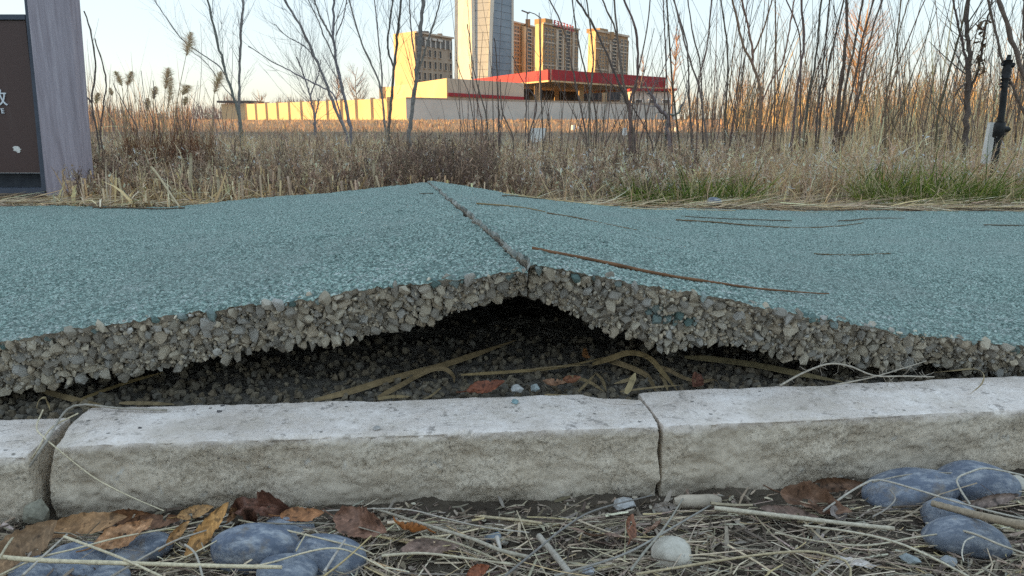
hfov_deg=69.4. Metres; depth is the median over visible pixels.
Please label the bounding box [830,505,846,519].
fallen leaf
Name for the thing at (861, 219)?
fallen twig
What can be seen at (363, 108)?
compound wall
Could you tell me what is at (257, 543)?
pebble
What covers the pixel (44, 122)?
sign board
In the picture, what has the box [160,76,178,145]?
plume reed
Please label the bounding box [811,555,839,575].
dry straw
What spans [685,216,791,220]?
fallen twig
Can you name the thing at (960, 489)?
dry straw
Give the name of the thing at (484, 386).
fallen leaf
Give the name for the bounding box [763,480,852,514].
fallen leaf
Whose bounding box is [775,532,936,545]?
dry straw
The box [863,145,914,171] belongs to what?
dry straw
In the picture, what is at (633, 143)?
bare shrub
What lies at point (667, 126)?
forked tree
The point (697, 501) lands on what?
bark piece
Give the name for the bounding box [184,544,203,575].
dry straw
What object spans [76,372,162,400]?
straw ribbon
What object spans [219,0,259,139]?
bare sapling
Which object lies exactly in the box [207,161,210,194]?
reed stump
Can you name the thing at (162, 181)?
dry straw
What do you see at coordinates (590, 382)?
straw ribbon
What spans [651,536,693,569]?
pebble
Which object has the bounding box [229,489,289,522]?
fallen leaf
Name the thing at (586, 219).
fallen twig
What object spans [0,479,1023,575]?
straw litter
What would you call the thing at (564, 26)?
roof sign
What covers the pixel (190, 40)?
plume reed
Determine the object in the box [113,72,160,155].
bare shrub
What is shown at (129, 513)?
fallen leaf
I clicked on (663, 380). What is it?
straw ribbon
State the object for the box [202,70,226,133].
plume reed
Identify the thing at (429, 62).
window
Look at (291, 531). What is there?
dry straw
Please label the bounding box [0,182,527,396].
path slab
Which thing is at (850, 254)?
fallen twig
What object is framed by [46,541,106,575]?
pebble
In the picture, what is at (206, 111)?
treeline
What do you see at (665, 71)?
bare shrub
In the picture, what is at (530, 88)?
bare shrub
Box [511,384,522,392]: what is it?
stone chip
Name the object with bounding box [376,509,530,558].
dry straw
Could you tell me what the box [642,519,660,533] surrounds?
fallen leaf
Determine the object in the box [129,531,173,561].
pebble
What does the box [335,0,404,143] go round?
bare sapling
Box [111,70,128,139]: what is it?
plume reed
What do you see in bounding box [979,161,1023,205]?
grass tuft
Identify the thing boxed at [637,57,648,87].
bare tree
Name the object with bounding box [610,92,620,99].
window
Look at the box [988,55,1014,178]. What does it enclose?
sprinkler riser
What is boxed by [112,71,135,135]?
plume reed
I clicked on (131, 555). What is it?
pebble
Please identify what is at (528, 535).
soil crumbs
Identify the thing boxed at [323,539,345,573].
dry straw
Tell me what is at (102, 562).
dry straw
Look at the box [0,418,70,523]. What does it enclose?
kerb stone
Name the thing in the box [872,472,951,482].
dry straw
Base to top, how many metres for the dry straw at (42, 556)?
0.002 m
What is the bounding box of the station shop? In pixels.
[524,89,620,101]
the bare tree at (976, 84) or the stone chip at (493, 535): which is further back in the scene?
the bare tree at (976, 84)
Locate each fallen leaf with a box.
[0,520,56,575]
[52,512,127,538]
[76,519,152,552]
[109,514,184,529]
[112,509,149,523]
[158,521,189,551]
[167,504,213,519]
[184,502,228,555]
[222,507,236,527]
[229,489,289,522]
[268,506,324,520]
[323,505,386,538]
[393,516,435,533]
[400,538,459,555]
[456,380,504,393]
[466,564,488,575]
[543,378,565,385]
[563,375,580,382]
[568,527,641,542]
[582,348,590,358]
[626,514,636,544]
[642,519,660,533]
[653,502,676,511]
[692,372,703,386]
[760,505,817,517]
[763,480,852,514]
[813,477,866,492]
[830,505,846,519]
[833,556,876,568]
[969,493,1018,508]
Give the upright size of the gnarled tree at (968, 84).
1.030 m
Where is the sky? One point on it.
(125, 29)
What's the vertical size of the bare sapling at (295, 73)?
1.250 m
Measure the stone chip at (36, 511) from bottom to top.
0.019 m
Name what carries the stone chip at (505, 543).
on the ground at (502, 315)
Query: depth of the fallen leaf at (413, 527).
0.52 m
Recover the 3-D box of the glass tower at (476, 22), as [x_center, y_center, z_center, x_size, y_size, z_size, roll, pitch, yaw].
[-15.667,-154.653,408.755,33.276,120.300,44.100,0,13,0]
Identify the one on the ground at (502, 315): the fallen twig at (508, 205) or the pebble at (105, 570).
the pebble at (105, 570)
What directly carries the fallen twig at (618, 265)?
on the path slab at (943, 289)
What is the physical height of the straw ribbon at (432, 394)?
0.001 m
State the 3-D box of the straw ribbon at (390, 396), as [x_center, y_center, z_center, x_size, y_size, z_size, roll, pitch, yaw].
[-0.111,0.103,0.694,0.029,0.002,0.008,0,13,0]
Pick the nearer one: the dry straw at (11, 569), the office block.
the dry straw at (11, 569)
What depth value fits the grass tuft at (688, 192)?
2.30 m
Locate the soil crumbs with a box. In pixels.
[131,500,1023,575]
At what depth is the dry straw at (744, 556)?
0.49 m
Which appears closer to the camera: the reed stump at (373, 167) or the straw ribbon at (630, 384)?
the straw ribbon at (630, 384)
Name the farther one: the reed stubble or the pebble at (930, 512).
the reed stubble
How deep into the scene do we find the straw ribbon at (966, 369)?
0.71 m
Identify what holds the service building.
on the ground at (502, 315)
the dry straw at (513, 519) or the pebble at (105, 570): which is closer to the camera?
the pebble at (105, 570)
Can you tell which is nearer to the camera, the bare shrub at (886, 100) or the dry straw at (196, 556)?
the dry straw at (196, 556)
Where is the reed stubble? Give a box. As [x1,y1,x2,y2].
[43,126,532,207]
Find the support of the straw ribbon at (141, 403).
on the ground at (502, 315)
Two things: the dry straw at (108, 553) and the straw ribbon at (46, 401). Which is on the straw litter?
the dry straw at (108, 553)
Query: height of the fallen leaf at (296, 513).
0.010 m
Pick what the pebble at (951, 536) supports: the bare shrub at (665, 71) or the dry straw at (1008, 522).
the dry straw at (1008, 522)
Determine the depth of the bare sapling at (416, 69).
4.77 m
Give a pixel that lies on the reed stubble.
(147, 196)
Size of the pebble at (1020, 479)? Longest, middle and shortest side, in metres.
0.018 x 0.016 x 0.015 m
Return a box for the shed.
[217,101,264,119]
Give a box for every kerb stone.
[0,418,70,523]
[49,395,659,517]
[638,376,1023,495]
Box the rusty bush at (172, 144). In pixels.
[97,107,222,174]
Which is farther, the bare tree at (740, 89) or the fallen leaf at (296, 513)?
the bare tree at (740, 89)
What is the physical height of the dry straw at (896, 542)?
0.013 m
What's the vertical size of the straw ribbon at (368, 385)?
0.005 m
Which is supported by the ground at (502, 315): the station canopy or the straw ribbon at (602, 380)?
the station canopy
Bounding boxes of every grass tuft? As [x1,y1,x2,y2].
[587,142,798,208]
[818,128,1023,211]
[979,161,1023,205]
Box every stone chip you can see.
[22,498,49,523]
[484,532,500,542]
[500,540,507,545]
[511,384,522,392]
[531,384,539,391]
[582,567,594,575]
[613,497,635,510]
[898,553,921,564]
[940,555,956,566]
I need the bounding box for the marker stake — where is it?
[980,122,994,163]
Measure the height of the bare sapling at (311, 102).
1.702 m
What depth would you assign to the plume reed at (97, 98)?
6.30 m
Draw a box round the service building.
[379,78,523,99]
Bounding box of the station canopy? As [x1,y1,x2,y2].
[474,69,664,101]
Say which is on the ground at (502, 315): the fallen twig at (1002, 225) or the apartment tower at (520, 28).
the apartment tower at (520, 28)
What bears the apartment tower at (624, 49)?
on the ground at (502, 315)
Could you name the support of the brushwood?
on the ground at (502, 315)
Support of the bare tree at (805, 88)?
on the ground at (502, 315)
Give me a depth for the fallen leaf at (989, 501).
0.58 m
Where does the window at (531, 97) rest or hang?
in the station shop
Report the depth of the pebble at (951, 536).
0.53 m
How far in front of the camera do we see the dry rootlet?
0.69 m
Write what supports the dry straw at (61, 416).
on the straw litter
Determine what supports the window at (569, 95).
in the station shop
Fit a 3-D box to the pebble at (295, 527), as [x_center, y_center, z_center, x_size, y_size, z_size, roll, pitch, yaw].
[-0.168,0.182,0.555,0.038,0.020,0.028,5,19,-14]
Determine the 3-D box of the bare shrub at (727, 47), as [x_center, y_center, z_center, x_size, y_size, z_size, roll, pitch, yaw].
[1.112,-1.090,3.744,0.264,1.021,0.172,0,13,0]
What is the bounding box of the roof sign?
[553,20,573,31]
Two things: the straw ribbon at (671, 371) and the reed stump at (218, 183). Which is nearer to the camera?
the straw ribbon at (671, 371)
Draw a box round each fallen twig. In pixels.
[92,207,184,209]
[476,203,544,211]
[502,195,544,198]
[532,246,829,293]
[547,212,636,229]
[676,219,861,227]
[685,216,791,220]
[814,253,890,255]
[838,218,891,220]
[983,224,1023,225]
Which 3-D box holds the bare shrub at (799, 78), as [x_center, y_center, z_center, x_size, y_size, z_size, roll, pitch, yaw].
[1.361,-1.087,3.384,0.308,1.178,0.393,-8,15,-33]
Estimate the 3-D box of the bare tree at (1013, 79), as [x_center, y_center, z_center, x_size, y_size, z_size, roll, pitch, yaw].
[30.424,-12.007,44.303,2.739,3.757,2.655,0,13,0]
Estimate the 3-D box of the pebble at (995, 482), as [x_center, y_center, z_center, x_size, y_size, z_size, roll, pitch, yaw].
[0.387,0.165,0.616,0.066,0.039,0.039,7,22,13]
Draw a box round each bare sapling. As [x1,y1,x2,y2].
[146,0,242,144]
[212,10,347,145]
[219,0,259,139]
[253,0,349,144]
[259,8,365,138]
[301,0,355,145]
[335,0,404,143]
[371,0,420,152]
[395,0,458,145]
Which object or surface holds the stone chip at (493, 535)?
on the ground at (502, 315)
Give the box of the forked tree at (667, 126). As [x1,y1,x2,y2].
[627,64,704,156]
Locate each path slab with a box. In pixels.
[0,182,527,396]
[427,181,1023,376]
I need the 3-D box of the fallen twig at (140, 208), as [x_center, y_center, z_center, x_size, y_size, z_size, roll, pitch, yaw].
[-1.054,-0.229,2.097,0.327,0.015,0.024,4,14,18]
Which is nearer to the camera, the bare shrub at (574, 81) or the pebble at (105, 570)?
the pebble at (105, 570)
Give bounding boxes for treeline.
[88,73,1022,119]
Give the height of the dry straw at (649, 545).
0.014 m
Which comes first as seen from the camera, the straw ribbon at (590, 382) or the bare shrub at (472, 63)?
the straw ribbon at (590, 382)
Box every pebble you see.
[8,555,56,575]
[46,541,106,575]
[87,565,130,575]
[105,544,148,569]
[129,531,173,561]
[210,523,299,574]
[256,553,318,575]
[266,517,314,539]
[293,533,366,575]
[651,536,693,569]
[707,197,721,206]
[861,467,959,511]
[920,497,974,524]
[921,515,1012,559]
[937,460,1021,506]
[1013,475,1023,489]
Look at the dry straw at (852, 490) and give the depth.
0.57 m
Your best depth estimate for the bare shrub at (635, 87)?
3.67 m
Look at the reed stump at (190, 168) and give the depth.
2.27 m
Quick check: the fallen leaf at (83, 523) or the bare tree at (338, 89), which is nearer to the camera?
the fallen leaf at (83, 523)
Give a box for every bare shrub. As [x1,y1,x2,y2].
[83,11,106,165]
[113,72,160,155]
[456,24,488,143]
[488,38,517,154]
[498,0,599,162]
[520,13,543,159]
[576,0,644,166]
[595,0,664,156]
[638,0,692,155]
[669,0,712,162]
[713,0,748,156]
[784,0,849,160]
[817,0,882,164]
[858,3,977,161]
[874,0,949,154]
[979,0,1023,131]
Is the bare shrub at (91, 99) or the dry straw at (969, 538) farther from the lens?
the bare shrub at (91, 99)
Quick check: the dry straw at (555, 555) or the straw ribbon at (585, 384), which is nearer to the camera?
the dry straw at (555, 555)
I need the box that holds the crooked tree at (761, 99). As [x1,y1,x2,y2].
[726,0,818,156]
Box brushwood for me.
[87,0,1023,161]
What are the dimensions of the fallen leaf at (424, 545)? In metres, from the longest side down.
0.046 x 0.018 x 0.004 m
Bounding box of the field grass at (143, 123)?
[85,0,1023,145]
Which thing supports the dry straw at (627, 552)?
on the straw litter
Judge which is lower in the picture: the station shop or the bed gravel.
the bed gravel
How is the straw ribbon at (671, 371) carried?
on the ground at (502, 315)
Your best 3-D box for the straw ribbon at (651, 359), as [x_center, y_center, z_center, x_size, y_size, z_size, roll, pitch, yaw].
[0.132,0.079,0.756,0.028,0.022,0.111,-12,17,-41]
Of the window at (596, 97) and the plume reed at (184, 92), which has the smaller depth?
the plume reed at (184, 92)
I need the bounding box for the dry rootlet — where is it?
[779,351,934,387]
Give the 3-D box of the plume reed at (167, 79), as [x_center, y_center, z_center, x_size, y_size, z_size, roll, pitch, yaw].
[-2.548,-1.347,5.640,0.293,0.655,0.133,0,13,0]
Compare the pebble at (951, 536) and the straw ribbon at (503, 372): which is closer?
the pebble at (951, 536)
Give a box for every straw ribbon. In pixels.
[36,397,49,408]
[42,390,100,407]
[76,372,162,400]
[119,401,174,404]
[314,340,515,401]
[377,366,454,397]
[378,395,408,399]
[424,388,440,398]
[461,357,603,375]
[529,365,581,369]
[570,375,602,390]
[578,373,595,391]
[592,350,677,390]
[596,373,605,389]
[607,360,655,390]
[614,375,631,383]
[620,385,678,391]
[624,373,635,393]
[654,366,717,382]
[659,374,667,390]
[685,355,842,382]
[931,368,984,392]
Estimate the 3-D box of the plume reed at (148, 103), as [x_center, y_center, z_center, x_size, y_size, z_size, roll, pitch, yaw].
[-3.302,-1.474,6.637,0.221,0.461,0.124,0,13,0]
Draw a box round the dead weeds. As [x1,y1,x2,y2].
[61,114,768,205]
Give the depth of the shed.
108.91 m
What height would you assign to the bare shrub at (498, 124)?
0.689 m
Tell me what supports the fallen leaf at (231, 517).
on the ground at (502, 315)
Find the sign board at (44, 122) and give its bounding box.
[0,0,94,195]
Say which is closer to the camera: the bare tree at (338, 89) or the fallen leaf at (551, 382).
the fallen leaf at (551, 382)
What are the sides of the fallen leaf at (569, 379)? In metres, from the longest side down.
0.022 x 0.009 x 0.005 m
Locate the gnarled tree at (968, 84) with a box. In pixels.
[923,0,1018,170]
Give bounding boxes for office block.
[393,31,453,85]
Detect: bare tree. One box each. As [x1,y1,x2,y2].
[251,92,266,103]
[323,75,346,99]
[344,63,368,99]
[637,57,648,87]
[666,29,686,111]
[731,73,754,110]
[790,63,817,102]
[833,0,896,100]
[951,65,996,103]
[998,65,1023,106]
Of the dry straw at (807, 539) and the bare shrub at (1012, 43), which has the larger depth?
the bare shrub at (1012, 43)
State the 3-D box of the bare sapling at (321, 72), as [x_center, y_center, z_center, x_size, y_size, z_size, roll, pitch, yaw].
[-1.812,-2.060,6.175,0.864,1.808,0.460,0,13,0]
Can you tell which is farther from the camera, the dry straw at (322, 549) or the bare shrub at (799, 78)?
the bare shrub at (799, 78)
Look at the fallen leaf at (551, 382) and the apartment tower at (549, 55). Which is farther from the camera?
the apartment tower at (549, 55)
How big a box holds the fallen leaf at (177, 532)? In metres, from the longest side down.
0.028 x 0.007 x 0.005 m
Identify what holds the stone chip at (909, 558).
on the ground at (502, 315)
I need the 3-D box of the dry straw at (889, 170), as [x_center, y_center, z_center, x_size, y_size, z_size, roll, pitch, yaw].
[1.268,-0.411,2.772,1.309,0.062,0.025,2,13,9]
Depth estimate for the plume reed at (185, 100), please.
6.40 m
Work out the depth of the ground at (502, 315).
0.78 m
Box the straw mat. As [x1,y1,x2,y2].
[0,182,1023,211]
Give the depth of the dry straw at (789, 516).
0.55 m
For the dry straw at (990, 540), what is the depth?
0.51 m
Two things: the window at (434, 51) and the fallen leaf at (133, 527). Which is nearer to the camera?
the fallen leaf at (133, 527)
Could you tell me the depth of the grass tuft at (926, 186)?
2.27 m
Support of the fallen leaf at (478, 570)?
on the ground at (502, 315)
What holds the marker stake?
on the ground at (502, 315)
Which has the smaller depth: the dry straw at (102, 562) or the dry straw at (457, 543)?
the dry straw at (102, 562)
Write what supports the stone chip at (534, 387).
on the ground at (502, 315)
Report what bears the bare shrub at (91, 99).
on the ground at (502, 315)
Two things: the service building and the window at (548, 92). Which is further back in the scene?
the window at (548, 92)
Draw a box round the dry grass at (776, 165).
[91,79,1023,209]
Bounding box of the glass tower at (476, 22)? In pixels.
[454,0,513,79]
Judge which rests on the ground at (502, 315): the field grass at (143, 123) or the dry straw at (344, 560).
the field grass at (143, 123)
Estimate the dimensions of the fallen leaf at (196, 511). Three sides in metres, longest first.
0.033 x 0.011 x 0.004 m
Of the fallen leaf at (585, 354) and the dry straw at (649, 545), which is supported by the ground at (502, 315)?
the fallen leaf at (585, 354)
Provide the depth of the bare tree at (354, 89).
82.10 m
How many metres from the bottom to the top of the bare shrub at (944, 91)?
1.115 m
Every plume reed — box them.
[93,92,123,138]
[108,88,135,142]
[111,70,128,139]
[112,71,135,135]
[143,98,152,145]
[150,85,161,136]
[160,67,188,142]
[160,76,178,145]
[170,31,198,134]
[180,84,192,141]
[181,96,206,138]
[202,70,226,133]
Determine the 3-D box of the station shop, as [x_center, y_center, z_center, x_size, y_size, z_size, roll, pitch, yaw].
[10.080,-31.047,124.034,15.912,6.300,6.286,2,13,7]
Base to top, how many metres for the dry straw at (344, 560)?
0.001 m
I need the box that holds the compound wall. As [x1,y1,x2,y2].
[244,97,674,119]
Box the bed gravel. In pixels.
[0,308,1023,423]
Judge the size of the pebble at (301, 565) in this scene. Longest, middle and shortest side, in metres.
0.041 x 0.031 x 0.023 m
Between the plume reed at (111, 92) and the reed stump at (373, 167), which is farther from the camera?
the plume reed at (111, 92)
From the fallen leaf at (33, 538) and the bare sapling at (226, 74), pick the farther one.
the bare sapling at (226, 74)
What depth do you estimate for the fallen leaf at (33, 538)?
0.52 m
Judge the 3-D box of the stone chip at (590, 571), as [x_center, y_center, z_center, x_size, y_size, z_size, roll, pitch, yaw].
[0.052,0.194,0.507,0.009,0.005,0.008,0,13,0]
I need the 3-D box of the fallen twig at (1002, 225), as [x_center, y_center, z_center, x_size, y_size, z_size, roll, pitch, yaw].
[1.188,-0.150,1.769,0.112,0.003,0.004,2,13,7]
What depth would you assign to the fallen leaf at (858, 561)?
0.51 m
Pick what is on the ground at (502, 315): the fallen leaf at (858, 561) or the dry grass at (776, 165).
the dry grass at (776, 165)
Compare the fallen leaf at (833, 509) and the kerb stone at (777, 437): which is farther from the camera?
the kerb stone at (777, 437)
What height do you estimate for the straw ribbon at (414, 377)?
0.008 m
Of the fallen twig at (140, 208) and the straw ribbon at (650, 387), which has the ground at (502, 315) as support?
the straw ribbon at (650, 387)
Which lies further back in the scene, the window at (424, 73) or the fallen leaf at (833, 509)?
the window at (424, 73)
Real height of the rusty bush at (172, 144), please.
0.353 m
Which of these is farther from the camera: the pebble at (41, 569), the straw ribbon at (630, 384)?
the straw ribbon at (630, 384)
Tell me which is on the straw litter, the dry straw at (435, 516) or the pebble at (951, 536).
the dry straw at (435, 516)
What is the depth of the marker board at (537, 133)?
8.30 m
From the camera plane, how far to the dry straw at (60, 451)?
0.57 m
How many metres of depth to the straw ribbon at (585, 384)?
0.72 m
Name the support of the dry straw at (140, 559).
on the straw litter
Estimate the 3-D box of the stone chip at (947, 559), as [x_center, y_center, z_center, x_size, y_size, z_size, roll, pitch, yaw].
[0.307,0.192,0.519,0.012,0.006,0.009,-9,16,-34]
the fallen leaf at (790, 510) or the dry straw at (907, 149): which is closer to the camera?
the fallen leaf at (790, 510)
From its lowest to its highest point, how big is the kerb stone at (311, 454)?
0.088 m
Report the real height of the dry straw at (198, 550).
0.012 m
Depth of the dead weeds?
2.63 m
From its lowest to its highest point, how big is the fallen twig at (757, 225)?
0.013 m
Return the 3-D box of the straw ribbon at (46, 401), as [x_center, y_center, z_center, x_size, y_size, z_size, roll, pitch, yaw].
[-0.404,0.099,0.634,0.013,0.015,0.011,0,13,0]
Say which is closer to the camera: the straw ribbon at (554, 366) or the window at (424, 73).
the straw ribbon at (554, 366)
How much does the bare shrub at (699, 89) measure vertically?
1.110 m
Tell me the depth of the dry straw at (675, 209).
2.06 m
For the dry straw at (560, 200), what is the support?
on the path slab at (943, 289)
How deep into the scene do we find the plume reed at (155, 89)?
6.38 m
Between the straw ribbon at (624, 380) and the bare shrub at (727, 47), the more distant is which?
the bare shrub at (727, 47)
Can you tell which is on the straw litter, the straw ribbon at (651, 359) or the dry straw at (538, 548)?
the dry straw at (538, 548)
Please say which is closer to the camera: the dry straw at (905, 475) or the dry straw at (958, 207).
the dry straw at (905, 475)
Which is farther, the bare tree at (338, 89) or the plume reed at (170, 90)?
the bare tree at (338, 89)
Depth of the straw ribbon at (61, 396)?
0.69 m
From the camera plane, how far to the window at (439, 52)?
240.30 m
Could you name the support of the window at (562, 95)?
in the station shop
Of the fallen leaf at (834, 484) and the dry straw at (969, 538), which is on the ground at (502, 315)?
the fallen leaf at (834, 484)
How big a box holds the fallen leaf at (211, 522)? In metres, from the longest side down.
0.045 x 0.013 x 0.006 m
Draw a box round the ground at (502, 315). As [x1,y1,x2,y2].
[0,119,1023,575]
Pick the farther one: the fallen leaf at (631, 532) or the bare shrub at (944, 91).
the bare shrub at (944, 91)
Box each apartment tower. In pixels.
[514,19,534,73]
[534,18,579,70]
[586,28,628,101]
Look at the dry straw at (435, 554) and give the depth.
0.51 m
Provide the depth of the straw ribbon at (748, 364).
0.79 m
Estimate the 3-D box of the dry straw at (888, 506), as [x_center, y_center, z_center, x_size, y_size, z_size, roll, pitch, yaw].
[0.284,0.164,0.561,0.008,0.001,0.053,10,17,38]
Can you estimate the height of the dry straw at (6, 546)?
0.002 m
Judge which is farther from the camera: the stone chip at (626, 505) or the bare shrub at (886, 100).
the bare shrub at (886, 100)
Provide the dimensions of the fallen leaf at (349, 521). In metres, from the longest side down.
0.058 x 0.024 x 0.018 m
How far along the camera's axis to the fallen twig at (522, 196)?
2.02 m
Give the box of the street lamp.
[521,10,540,99]
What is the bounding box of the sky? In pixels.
[0,0,1023,118]
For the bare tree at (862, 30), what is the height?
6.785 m
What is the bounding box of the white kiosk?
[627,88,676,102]
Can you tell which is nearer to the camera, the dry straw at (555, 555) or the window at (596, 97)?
the dry straw at (555, 555)
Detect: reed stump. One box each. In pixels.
[189,153,192,202]
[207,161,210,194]
[216,177,220,201]
[277,165,280,195]
[372,160,376,187]
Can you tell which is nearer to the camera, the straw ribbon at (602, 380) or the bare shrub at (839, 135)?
the straw ribbon at (602, 380)
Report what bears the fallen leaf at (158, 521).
on the straw litter
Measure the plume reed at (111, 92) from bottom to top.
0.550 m
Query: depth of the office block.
235.85 m
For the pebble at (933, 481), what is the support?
on the ground at (502, 315)
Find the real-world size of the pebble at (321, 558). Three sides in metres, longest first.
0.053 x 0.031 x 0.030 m
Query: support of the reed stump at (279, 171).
on the ground at (502, 315)
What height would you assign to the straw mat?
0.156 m
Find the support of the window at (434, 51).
in the office block
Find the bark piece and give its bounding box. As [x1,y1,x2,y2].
[673,494,721,508]
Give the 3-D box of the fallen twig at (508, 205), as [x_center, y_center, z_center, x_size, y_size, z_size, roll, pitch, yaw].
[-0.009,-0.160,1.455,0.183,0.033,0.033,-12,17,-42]
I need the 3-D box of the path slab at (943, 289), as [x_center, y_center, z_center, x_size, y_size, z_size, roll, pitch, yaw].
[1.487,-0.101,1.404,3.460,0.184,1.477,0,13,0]
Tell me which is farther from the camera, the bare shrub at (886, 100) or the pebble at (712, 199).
the bare shrub at (886, 100)
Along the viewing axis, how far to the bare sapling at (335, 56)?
5.90 m
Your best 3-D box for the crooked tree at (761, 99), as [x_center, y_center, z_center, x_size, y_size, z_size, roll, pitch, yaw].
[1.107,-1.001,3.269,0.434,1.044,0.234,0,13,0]
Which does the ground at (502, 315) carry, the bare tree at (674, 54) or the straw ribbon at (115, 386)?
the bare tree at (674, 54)
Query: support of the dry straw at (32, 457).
on the straw litter
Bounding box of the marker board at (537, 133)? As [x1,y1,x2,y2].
[530,128,545,141]
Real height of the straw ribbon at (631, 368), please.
0.009 m
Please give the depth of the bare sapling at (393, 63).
4.96 m
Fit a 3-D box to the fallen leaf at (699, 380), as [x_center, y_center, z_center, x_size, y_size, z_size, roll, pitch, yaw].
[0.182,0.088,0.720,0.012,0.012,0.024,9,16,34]
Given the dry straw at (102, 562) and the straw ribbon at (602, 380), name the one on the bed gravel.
the straw ribbon at (602, 380)
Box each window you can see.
[423,72,426,79]
[428,61,431,68]
[433,50,436,57]
[438,51,441,58]
[524,89,533,99]
[544,90,553,100]
[559,91,565,100]
[566,92,576,99]
[588,93,598,99]
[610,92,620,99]
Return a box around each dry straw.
[0,520,202,575]
[0,537,13,558]
[1,555,281,568]
[21,534,67,575]
[29,403,166,467]
[31,413,78,458]
[36,410,163,510]
[63,535,161,575]
[111,523,232,575]
[150,166,179,206]
[174,523,234,562]
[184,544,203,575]
[238,519,373,554]
[258,547,389,571]
[322,508,528,532]
[323,535,371,575]
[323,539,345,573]
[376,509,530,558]
[382,552,512,565]
[422,535,497,560]
[475,514,541,523]
[494,535,501,553]
[503,192,613,205]
[504,495,651,575]
[536,533,574,575]
[554,501,716,575]
[620,207,735,210]
[630,498,683,570]
[636,550,851,575]
[688,170,1023,182]
[714,506,894,530]
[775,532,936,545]
[803,524,968,575]
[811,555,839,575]
[822,479,1023,519]
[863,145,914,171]
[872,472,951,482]
[872,489,895,516]
[920,206,1003,208]
[925,522,1023,553]
[931,500,1023,529]
[956,467,1023,503]
[961,536,974,561]
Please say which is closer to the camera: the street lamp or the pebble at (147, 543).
the pebble at (147, 543)
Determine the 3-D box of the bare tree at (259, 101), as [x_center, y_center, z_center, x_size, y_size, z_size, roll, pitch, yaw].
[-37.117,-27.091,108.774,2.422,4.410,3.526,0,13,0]

